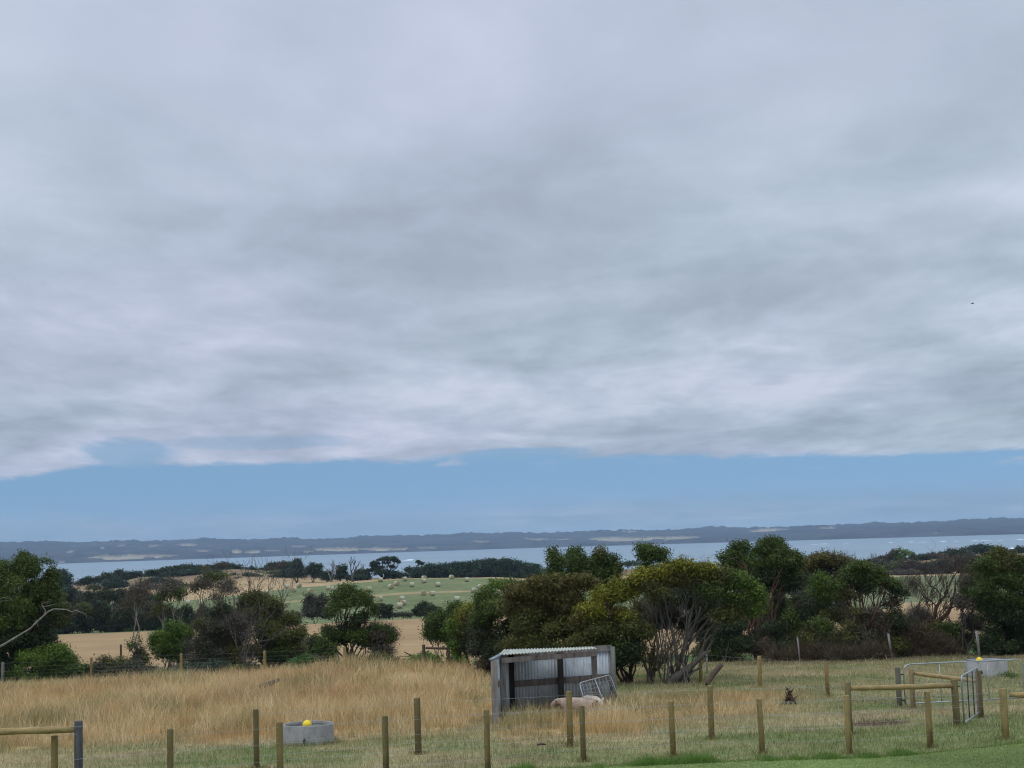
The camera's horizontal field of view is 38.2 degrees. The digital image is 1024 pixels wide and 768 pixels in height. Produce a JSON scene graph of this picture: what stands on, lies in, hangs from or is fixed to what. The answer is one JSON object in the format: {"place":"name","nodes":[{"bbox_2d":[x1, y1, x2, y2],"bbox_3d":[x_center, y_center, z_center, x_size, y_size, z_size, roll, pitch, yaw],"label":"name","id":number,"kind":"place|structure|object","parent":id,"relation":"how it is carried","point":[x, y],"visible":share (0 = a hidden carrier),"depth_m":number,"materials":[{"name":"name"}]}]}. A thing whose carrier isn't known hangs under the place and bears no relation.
{"place":"outdoors","nodes":[
{"label":"outdoors","id":0,"kind":"place"},
{"bbox_2d":[0,650,861,752],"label":"tall grass","id":1,"kind":"structure","parent":0,"point":[221,701],"depth_m":42.06,"materials":[{"name":"beige plant"}]},
{"bbox_2d":[0,607,1001,682],"bbox_3d":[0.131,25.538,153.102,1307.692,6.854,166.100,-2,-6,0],"label":"dry field","id":2,"kind":"structure","parent":0,"point":[87,646],"depth_m":152.82,"materials":[{"name":"beige plant"}]},
{"bbox_2d":[27,598,76,669],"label":"thin tree","id":3,"kind":"object","parent":2,"relation":"on","point":[62,616],"visible":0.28,"depth_m":72.89,"materials":[{"name":"green plant"}]},
{"bbox_2d":[80,651,166,679],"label":"shrub","id":4,"kind":"object","parent":2,"relation":"on","point":[104,665],"visible":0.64,"depth_m":69.69,"materials":[{"name":"green plant"}]},
{"bbox_2d":[117,572,153,654],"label":"slim tree","id":5,"kind":"object","parent":2,"relation":"on","point":[140,597],"visible":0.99,"depth_m":99.07,"materials":[{"name":"green plant"}]},
{"bbox_2d":[124,632,155,665],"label":"sapling","id":6,"kind":"object","parent":2,"relation":"on","point":[143,653],"visible":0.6,"depth_m":72.08,"materials":[{"name":"green plant"}]},
{"bbox_2d":[148,572,190,667],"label":"forked tree","id":7,"kind":"object","parent":2,"relation":"on","point":[169,589],"visible":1,"depth_m":90.98,"materials":[{"name":"green plant"}]},
{"bbox_2d":[145,618,196,671],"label":"round shrub","id":8,"kind":"object","parent":2,"relation":"on","point":[168,638],"visible":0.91,"depth_m":74.72,"materials":[{"name":"green plant"}]},
{"bbox_2d":[186,564,235,617],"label":"umbrella tree","id":9,"kind":"object","parent":2,"relation":"on","point":[204,581],"visible":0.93,"depth_m":95.11,"materials":[{"name":"green plant"}]},
{"bbox_2d":[176,595,262,665],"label":"scrub tree","id":10,"kind":"object","parent":2,"relation":"on","point":[213,639],"visible":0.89,"depth_m":72.79,"materials":[{"name":"green plant"}]},
{"bbox_2d":[204,573,242,608],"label":"umbrella tree","id":11,"kind":"object","parent":2,"relation":"on","point":[221,583],"visible":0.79,"depth_m":93.05,"materials":[{"name":"green plant"}]},
{"bbox_2d":[213,595,288,665],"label":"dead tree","id":12,"kind":"object","parent":2,"relation":"on","point":[247,644],"visible":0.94,"depth_m":72.18,"materials":[{"name":"brown wood"}]},
{"bbox_2d":[208,544,314,665],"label":"dead tree","id":13,"kind":"object","parent":2,"relation":"on","point":[259,589],"visible":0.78,"depth_m":75.51,"materials":[{"name":"wood"}]},
{"bbox_2d":[230,585,314,670],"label":"scrub tree","id":14,"kind":"object","parent":2,"relation":"on","point":[288,646],"visible":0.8,"depth_m":74.75,"materials":[{"name":"green plant"}]},
{"bbox_2d":[315,581,381,660],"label":"slender tree","id":15,"kind":"object","parent":2,"relation":"on","point":[345,596],"visible":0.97,"depth_m":70.95,"materials":[{"name":"green plant"}]},
{"bbox_2d":[359,616,404,659],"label":"vase shrub","id":16,"kind":"object","parent":2,"relation":"on","point":[385,635],"visible":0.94,"depth_m":70.95,"materials":[{"name":"green plant"}]},
{"bbox_2d":[538,543,571,590],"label":"rounded tree","id":17,"kind":"object","parent":2,"relation":"on","point":[557,561],"visible":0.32,"depth_m":73.36,"materials":[{"name":"green plant"}]},
{"bbox_2d":[559,544,594,605],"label":"rounded tree","id":18,"kind":"object","parent":2,"relation":"on","point":[578,562],"visible":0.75,"depth_m":74.16,"materials":[{"name":"green plant"}]},
{"bbox_2d":[583,543,626,599],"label":"rounded tree","id":19,"kind":"object","parent":2,"relation":"on","point":[605,563],"visible":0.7,"depth_m":75.11,"materials":[{"name":"green plant"}]},
{"bbox_2d":[631,537,674,650],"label":"rounded tree","id":20,"kind":"object","parent":2,"relation":"on","point":[649,552],"visible":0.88,"depth_m":75.09,"materials":[{"name":"green plant"}]},
{"bbox_2d":[714,534,811,659],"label":"tall tree","id":21,"kind":"object","parent":2,"relation":"on","point":[775,554],"visible":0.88,"depth_m":71.95,"materials":[{"name":"green plant"}]},
{"bbox_2d":[743,590,794,629],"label":"understorey shrub","id":22,"kind":"object","parent":2,"relation":"on","point":[782,606],"visible":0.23,"depth_m":74.95,"materials":[{"name":"green plant"}]},
{"bbox_2d":[784,569,848,626],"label":"bright tree","id":23,"kind":"object","parent":2,"relation":"on","point":[819,595],"visible":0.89,"depth_m":70.00,"materials":[{"name":"green plant"}]},
{"bbox_2d":[784,581,854,638],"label":"understorey shrub","id":24,"kind":"object","parent":2,"relation":"on","point":[837,602],"visible":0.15,"depth_m":76.90,"materials":[{"name":"green plant"}]},
{"bbox_2d":[798,545,856,592],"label":"domed tree","id":25,"kind":"object","parent":2,"relation":"on","point":[824,562],"visible":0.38,"depth_m":80.75,"materials":[{"name":"green plant"}]},
{"bbox_2d":[834,563,943,628],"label":"tree","id":26,"kind":"object","parent":2,"relation":"on","point":[911,587],"visible":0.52,"depth_m":73.16,"materials":[{"name":"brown plant"}]},
{"bbox_2d":[904,602,933,626],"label":"twiggy bush","id":27,"kind":"object","parent":2,"relation":"on","point":[918,611],"visible":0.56,"depth_m":72.05,"materials":[{"name":"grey plant"}]},
{"bbox_2d":[906,550,958,624],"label":"bare tree","id":28,"kind":"object","parent":2,"relation":"on","point":[927,595],"visible":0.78,"depth_m":71.05,"materials":[{"name":"brown plant"}]},
{"bbox_2d":[0,517,1023,563],"bbox_3d":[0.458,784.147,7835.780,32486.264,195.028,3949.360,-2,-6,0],"label":"hills","id":29,"kind":"structure","parent":0,"point":[63,552],"depth_m":7625.22,"materials":[{"name":"blue"}]},
{"bbox_2d":[0,651,1023,767],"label":"paddock ground","id":30,"kind":"structure","parent":0,"point":[940,742],"depth_m":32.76,"materials":[{"name":"plant"}]},
{"bbox_2d":[0,548,65,682],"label":"broadleaf tree","id":31,"kind":"object","parent":30,"relation":"on","point":[23,610],"visible":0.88,"depth_m":69.84,"materials":[{"name":"green plant"}]},
{"bbox_2d":[0,596,86,647],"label":"dead branch","id":32,"kind":"object","parent":30,"relation":"on","point":[20,634],"visible":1,"depth_m":68.76,"materials":[{"name":"grey wood"}]},
{"bbox_2d":[0,639,95,683],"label":"leafy shrub","id":33,"kind":"object","parent":30,"relation":"on","point":[54,654],"visible":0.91,"depth_m":69.17,"materials":[{"name":"green plant"}]},
{"bbox_2d":[163,657,266,674],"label":"shrub","id":34,"kind":"object","parent":30,"relation":"on","point":[218,664],"visible":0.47,"depth_m":69.49,"materials":[{"name":"green plant"}]},
{"bbox_2d":[0,644,450,683],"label":"netting fence","id":35,"kind":"object","parent":30,"relation":"on","point":[264,660],"visible":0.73,"depth_m":66.25,"materials":[{"name":"grey metal"}]},
{"bbox_2d":[283,721,333,745],"bbox_3d":[-4.721,8.248,34.285,1.164,0.732,1.224,-2,-6,0],"label":"concrete trough","id":36,"kind":"object","parent":30,"relation":"on","point":[324,732],"visible":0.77,"depth_m":33.87,"materials":[{"name":"concrete"}]},
{"bbox_2d":[298,631,340,666],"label":"tree","id":37,"kind":"object","parent":30,"relation":"on","point":[315,643],"visible":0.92,"depth_m":68.99,"materials":[{"name":"green plant"}]},
{"bbox_2d":[284,648,401,667],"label":"weed patch","id":38,"kind":"object","parent":30,"relation":"on","point":[312,660],"visible":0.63,"depth_m":68.28,"materials":[{"name":"green plant"}]},
{"bbox_2d":[380,651,466,664],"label":"weed patch","id":39,"kind":"object","parent":30,"relation":"on","point":[429,656],"visible":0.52,"depth_m":67.72,"materials":[{"name":"green plant"}]},
{"bbox_2d":[418,598,469,663],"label":"rounded shrub","id":40,"kind":"object","parent":30,"relation":"on","point":[434,623],"visible":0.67,"depth_m":68.07,"materials":[{"name":"green plant"}]},
{"bbox_2d":[440,600,477,666],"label":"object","id":41,"kind":"object","parent":30,"relation":"on","point":[459,642],"visible":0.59,"depth_m":65.03,"materials":[{"name":"green plant"}]},
{"bbox_2d":[463,575,519,672],"bbox_3d":[-0.689,10.116,61.598,2.885,4.290,3.632,2,-7,-32],"label":"broad tree","id":42,"kind":"object","parent":30,"relation":"on","point":[486,613],"visible":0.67,"depth_m":60.95,"materials":[{"name":"green plant"}]},
{"bbox_2d":[0,688,1023,767],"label":"fence","id":43,"kind":"object","parent":30,"relation":"on","point":[77,728],"visible":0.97,"depth_m":26.94,"materials":[{"name":"brown wood"}]},
{"bbox_2d":[492,570,603,654],"bbox_3d":[1.213,9.407,56.877,4.884,4.456,3.752,-8,-9,44],"label":"broad tree","id":44,"kind":"object","parent":30,"relation":"on","point":[538,608],"visible":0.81,"depth_m":56.08,"materials":[{"name":"green plant"}]},
{"bbox_2d":[489,645,616,725],"bbox_3d":[0.861,8.194,39.847,5.154,2.089,2.044,3,-8,-40],"label":"corrugated shelter","id":45,"kind":"object","parent":30,"relation":"on","point":[540,675],"visible":0.94,"depth_m":40.57,"materials":[{"name":"metal"}]},
{"bbox_2d":[550,697,593,717],"bbox_3d":[1.539,8.329,37.750,1.173,0.651,0.334,-3,-6,14],"label":"sheep","id":46,"kind":"object","parent":30,"relation":"on","point":[575,703],"visible":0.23,"depth_m":37.63},
{"bbox_2d":[581,695,603,711],"bbox_3d":[2.080,8.419,38.415,0.340,0.648,1.160,1,-7,-27],"label":"sheep","id":47,"kind":"object","parent":30,"relation":"on","point":[591,698],"visible":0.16,"depth_m":38.19},
{"bbox_2d":[253,679,960,767],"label":"fence","id":48,"kind":"object","parent":30,"relation":"on","point":[953,685],"visible":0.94,"depth_m":32.23,"materials":[{"name":"brown wood"}]},
{"bbox_2d":[958,667,979,723],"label":"gate","id":49,"kind":"structure","parent":48,"relation":"attached to","point":[963,702],"depth_m":34.30,"materials":[{"name":"metal"}]},
{"bbox_2d":[558,573,658,668],"bbox_3d":[3.363,8.960,53.534,3.152,4.215,3.229,4,-8,-43],"label":"golden tree","id":50,"kind":"object","parent":30,"relation":"on","point":[601,619],"visible":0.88,"depth_m":53.14,"materials":[{"name":"green plant"}]},
{"bbox_2d":[567,596,684,682],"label":"bushy stems","id":51,"kind":"object","parent":30,"relation":"on","point":[629,677],"visible":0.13,"depth_m":54.57,"materials":[{"name":"green plant"}]},
{"bbox_2d":[242,673,1017,767],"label":"tufts of grass","id":52,"kind":"object","parent":30,"relation":"on","point":[574,760],"visible":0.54,"depth_m":31.13,"materials":[{"name":"green plant"}]},
{"bbox_2d":[638,637,669,684],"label":"bushy stems","id":53,"kind":"object","parent":30,"relation":"on","point":[653,661],"visible":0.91,"depth_m":53.73,"materials":[{"name":"green plant"}]},
{"bbox_2d":[626,583,724,674],"bbox_3d":[6.758,9.567,59.292,4.923,4.364,2.244,-2,-6,0],"label":"understorey shrub","id":54,"kind":"object","parent":30,"relation":"on","point":[642,610],"visible":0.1,"depth_m":59.28,"materials":[{"name":"green plant"}]},
{"bbox_2d":[640,589,713,685],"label":"twiggy undergrowth","id":55,"kind":"object","parent":30,"relation":"on","point":[673,624],"visible":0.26,"depth_m":55.57,"materials":[{"name":"brown plant"}]},
{"bbox_2d":[663,591,721,683],"bbox_3d":[6.707,9.175,53.885,2.504,3.765,0.832,-2,-6,0],"label":"leaning tree","id":56,"kind":"object","parent":30,"relation":"on","point":[677,674],"visible":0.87,"depth_m":53.67,"materials":[{"name":"brown plant"}]},
{"bbox_2d":[615,554,776,682],"bbox_3d":[6.668,8.523,54.648,6.057,5.108,4.310,-2,-6,0],"label":"umbrella wattle","id":57,"kind":"object","parent":30,"relation":"on","point":[749,596],"visible":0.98,"depth_m":53.37,"materials":[{"name":"green plant"}]},
{"bbox_2d":[685,616,759,661],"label":"undergrowth shrub","id":58,"kind":"object","parent":30,"relation":"on","point":[735,639],"visible":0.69,"depth_m":69.52,"materials":[{"name":"green plant"}]},
{"bbox_2d":[649,653,902,707],"bbox_3d":[8.435,9.434,47.323,1.598,1.894,16.137,0,-6,-19],"label":"paddock fence","id":59,"kind":"object","parent":30,"relation":"on","point":[897,679],"visible":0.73,"depth_m":43.96,"materials":[{"name":"brown wood"}]},
{"bbox_2d":[901,659,1023,704],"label":"wide gate","id":60,"kind":"structure","parent":59,"relation":"attached to","point":[904,682],"depth_m":40.04,"materials":[{"name":"metal"}]},
{"bbox_2d":[743,605,813,660],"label":"undergrowth shrub","id":61,"kind":"object","parent":30,"relation":"on","point":[774,631],"visible":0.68,"depth_m":69.83,"materials":[{"name":"green plant"}]},
{"bbox_2d":[758,637,840,661],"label":"brush pile","id":62,"kind":"object","parent":30,"relation":"on","point":[811,654],"visible":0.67,"depth_m":67.85,"materials":[{"name":"plant"}]},
{"bbox_2d":[784,612,850,658],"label":"undergrowth shrub","id":63,"kind":"object","parent":30,"relation":"on","point":[820,628],"visible":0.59,"depth_m":68.75,"materials":[{"name":"green plant"}]},
{"bbox_2d":[818,635,901,660],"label":"bush","id":64,"kind":"object","parent":30,"relation":"on","point":[875,650],"visible":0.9,"depth_m":66.56,"materials":[{"name":"green plant"}]},
{"bbox_2d":[824,557,912,657],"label":"spreading tree","id":65,"kind":"object","parent":30,"relation":"on","point":[863,576],"visible":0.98,"depth_m":69.07,"materials":[{"name":"green plant"}]},
{"bbox_2d":[825,601,912,657],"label":"mixed scrub","id":66,"kind":"object","parent":30,"relation":"on","point":[882,624],"visible":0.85,"depth_m":68.35,"materials":[{"name":"green plant"}]},
{"bbox_2d":[889,614,969,657],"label":"bush","id":67,"kind":"object","parent":30,"relation":"on","point":[922,641],"visible":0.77,"depth_m":68.54,"materials":[{"name":"green plant"}]},
{"bbox_2d":[910,552,977,624],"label":"crooked tree","id":68,"kind":"object","parent":30,"relation":"on","point":[934,613],"visible":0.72,"depth_m":71.19,"materials":[{"name":"brown plant"}]},
{"bbox_2d":[904,608,984,654],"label":"undergrowth shrub","id":69,"kind":"object","parent":30,"relation":"on","point":[952,628],"visible":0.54,"depth_m":69.90,"materials":[{"name":"green plant"}]},
{"bbox_2d":[923,541,968,622],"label":"bare tree","id":70,"kind":"object","parent":30,"relation":"on","point":[943,584],"visible":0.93,"depth_m":70.51,"materials":[{"name":"brown plant"}]},
{"bbox_2d":[909,668,983,717],"bbox_3d":[10.909,7.842,37.195,0.213,1.536,3.708,-1,-6,-11],"label":"brace fence","id":71,"kind":"object","parent":30,"relation":"on","point":[912,673],"visible":0.82,"depth_m":36.71,"materials":[{"name":"brown wood"}]},
{"bbox_2d":[949,558,984,654],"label":"half dead tree","id":72,"kind":"object","parent":30,"relation":"on","point":[968,581],"visible":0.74,"depth_m":69.59,"materials":[{"name":"green plant"}]},
{"bbox_2d":[964,657,1007,677],"bbox_3d":[16.711,10.134,52.060,1.443,0.887,1.493,-2,-6,0],"label":"concrete trough","id":73,"kind":"object","parent":30,"relation":"on","point":[992,665],"visible":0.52,"depth_m":51.50,"materials":[{"name":"concrete"}]},
{"bbox_2d":[965,543,1023,655],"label":"corner tree","id":74,"kind":"object","parent":30,"relation":"on","point":[1007,636],"visible":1,"depth_m":67.92,"materials":[{"name":"green plant"}]},
{"bbox_2d":[0,0,1023,541],"label":"sky","id":75,"kind":"structure","parent":0,"point":[302,269],"materials":[{"name":"grey"}]},
{"bbox_2d":[14,553,1023,602],"bbox_3d":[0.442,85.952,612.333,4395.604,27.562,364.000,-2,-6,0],"label":"dunes","id":76,"kind":"structure","parent":0,"point":[242,581],"depth_m":496.62,"materials":[{"name":"beige sand"}]},
{"bbox_2d":[59,568,76,590],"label":"dune shrub","id":77,"kind":"object","parent":76,"relation":"on","point":[67,579],"visible":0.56,"depth_m":500.25,"materials":[{"name":"green plant"}]},
{"bbox_2d":[99,576,130,588],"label":"dune shrub","id":78,"kind":"object","parent":76,"relation":"on","point":[114,582],"visible":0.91,"depth_m":509.12,"materials":[{"name":"green plant"}]},
{"bbox_2d":[288,557,306,582],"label":"pine tree","id":79,"kind":"object","parent":76,"relation":"on","point":[298,568],"visible":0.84,"depth_m":490.52,"materials":[{"name":"green plant"}]},
{"bbox_2d":[299,561,323,582],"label":"pine tree","id":80,"kind":"object","parent":76,"relation":"on","point":[313,570],"visible":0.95,"depth_m":487.78,"materials":[{"name":"green plant"}]},
{"bbox_2d":[333,562,350,580],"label":"pine tree","id":81,"kind":"object","parent":76,"relation":"on","point":[342,570],"visible":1,"depth_m":485.74,"materials":[{"name":"green plant"}]},
{"bbox_2d":[367,555,400,578],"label":"cypress tree","id":82,"kind":"object","parent":76,"relation":"on","point":[377,568],"visible":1,"depth_m":484.68,"materials":[{"name":"green plant"}]},
{"bbox_2d":[407,556,548,578],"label":"pine windbreak","id":83,"kind":"object","parent":76,"relation":"on","point":[501,567],"visible":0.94,"depth_m":480.90,"materials":[{"name":"green plant"}]},
{"bbox_2d":[883,546,917,560],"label":"headland tree","id":84,"kind":"object","parent":76,"relation":"on","point":[893,553],"visible":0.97,"depth_m":538.49,"materials":[{"name":"green plant"}]},
{"bbox_2d":[898,558,928,573],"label":"headland shrub","id":85,"kind":"object","parent":76,"relation":"on","point":[909,564],"visible":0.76,"depth_m":461.05,"materials":[{"name":"green plant"}]},
{"bbox_2d":[939,553,967,573],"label":"headland shrub","id":86,"kind":"object","parent":76,"relation":"on","point":[950,560],"visible":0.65,"depth_m":457.98,"materials":[{"name":"green plant"}]},
{"bbox_2d":[959,542,994,555],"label":"headland shrub","id":87,"kind":"object","parent":76,"relation":"on","point":[979,547],"visible":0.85,"depth_m":567.03,"materials":[{"name":"green plant"}]},
{"bbox_2d":[18,534,1023,589],"bbox_3d":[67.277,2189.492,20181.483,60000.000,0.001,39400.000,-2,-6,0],"label":"water","id":88,"kind":"structure","parent":0,"point":[864,548],"depth_m":3590.90,"materials":[{"name":"blue liquid"}]},
{"bbox_2d":[56,575,1011,634],"bbox_3d":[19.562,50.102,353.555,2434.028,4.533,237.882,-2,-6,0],"label":"hay field","id":89,"kind":"structure","parent":0,"point":[447,590],"depth_m":389.47,"materials":[{"name":"plant"}]},
{"bbox_2d":[55,602,79,633],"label":"tree","id":90,"kind":"object","parent":89,"relation":"on","point":[69,628],"visible":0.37,"depth_m":240.51,"materials":[{"name":"green plant"}]},
{"bbox_2d":[72,601,97,633],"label":"tree","id":91,"kind":"object","parent":89,"relation":"on","point":[82,621],"visible":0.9,"depth_m":242.73,"materials":[{"name":"green plant"}]},
{"bbox_2d":[72,590,101,607],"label":"tree","id":92,"kind":"object","parent":89,"relation":"on","point":[91,598],"visible":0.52,"depth_m":259.30,"materials":[{"name":"green plant"}]},
{"bbox_2d":[88,599,113,632],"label":"tree","id":93,"kind":"object","parent":89,"relation":"on","point":[101,607],"visible":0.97,"depth_m":243.46,"materials":[{"name":"green plant"}]},
{"bbox_2d":[93,586,120,609],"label":"tree","id":94,"kind":"object","parent":89,"relation":"on","point":[105,594],"visible":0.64,"depth_m":260.59,"materials":[{"name":"green plant"}]},
{"bbox_2d":[102,602,126,632],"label":"tree","id":95,"kind":"object","parent":89,"relation":"on","point":[113,621],"visible":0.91,"depth_m":242.29,"materials":[{"name":"green plant"}]},
{"bbox_2d":[116,604,142,631],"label":"tree","id":96,"kind":"object","parent":89,"relation":"on","point":[129,622],"visible":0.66,"depth_m":241.86,"materials":[{"name":"green plant"}]},
{"bbox_2d":[133,600,163,630],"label":"tree","id":97,"kind":"object","parent":89,"relation":"on","point":[148,622],"visible":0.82,"depth_m":241.39,"materials":[{"name":"green plant"}]},
{"bbox_2d":[167,605,197,624],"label":"tree","id":98,"kind":"object","parent":89,"relation":"on","point":[188,609],"visible":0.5,"depth_m":240.30,"materials":[{"name":"green plant"}]},
{"bbox_2d":[298,591,331,623],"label":"domed bush","id":99,"kind":"object","parent":89,"relation":"on","point":[312,607],"visible":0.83,"depth_m":237.23,"materials":[{"name":"green plant"}]},
{"bbox_2d":[369,602,396,619],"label":"domed bush","id":100,"kind":"object","parent":89,"relation":"on","point":[386,611],"visible":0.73,"depth_m":236.97,"materials":[{"name":"green plant"}]},
{"bbox_2d":[409,600,443,617],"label":"domed bush","id":101,"kind":"object","parent":89,"relation":"on","point":[419,609],"visible":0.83,"depth_m":236.22,"materials":[{"name":"green plant"}]},
{"bbox_2d":[580,675,621,705],"bbox_3d":[2.260,7.992,38.394,1.264,0.761,0.477,3,-8,-39],"label":"leaning hurdle","id":102,"kind":"object","parent":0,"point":[599,687],"visible":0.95,"depth_m":38.57,"materials":[{"name":"metal"}]},
{"bbox_2d":[507,736,1023,767],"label":"lawn","id":103,"kind":"structure","parent":0,"point":[898,763],"depth_m":27.02,"materials":[{"name":"green plant"}]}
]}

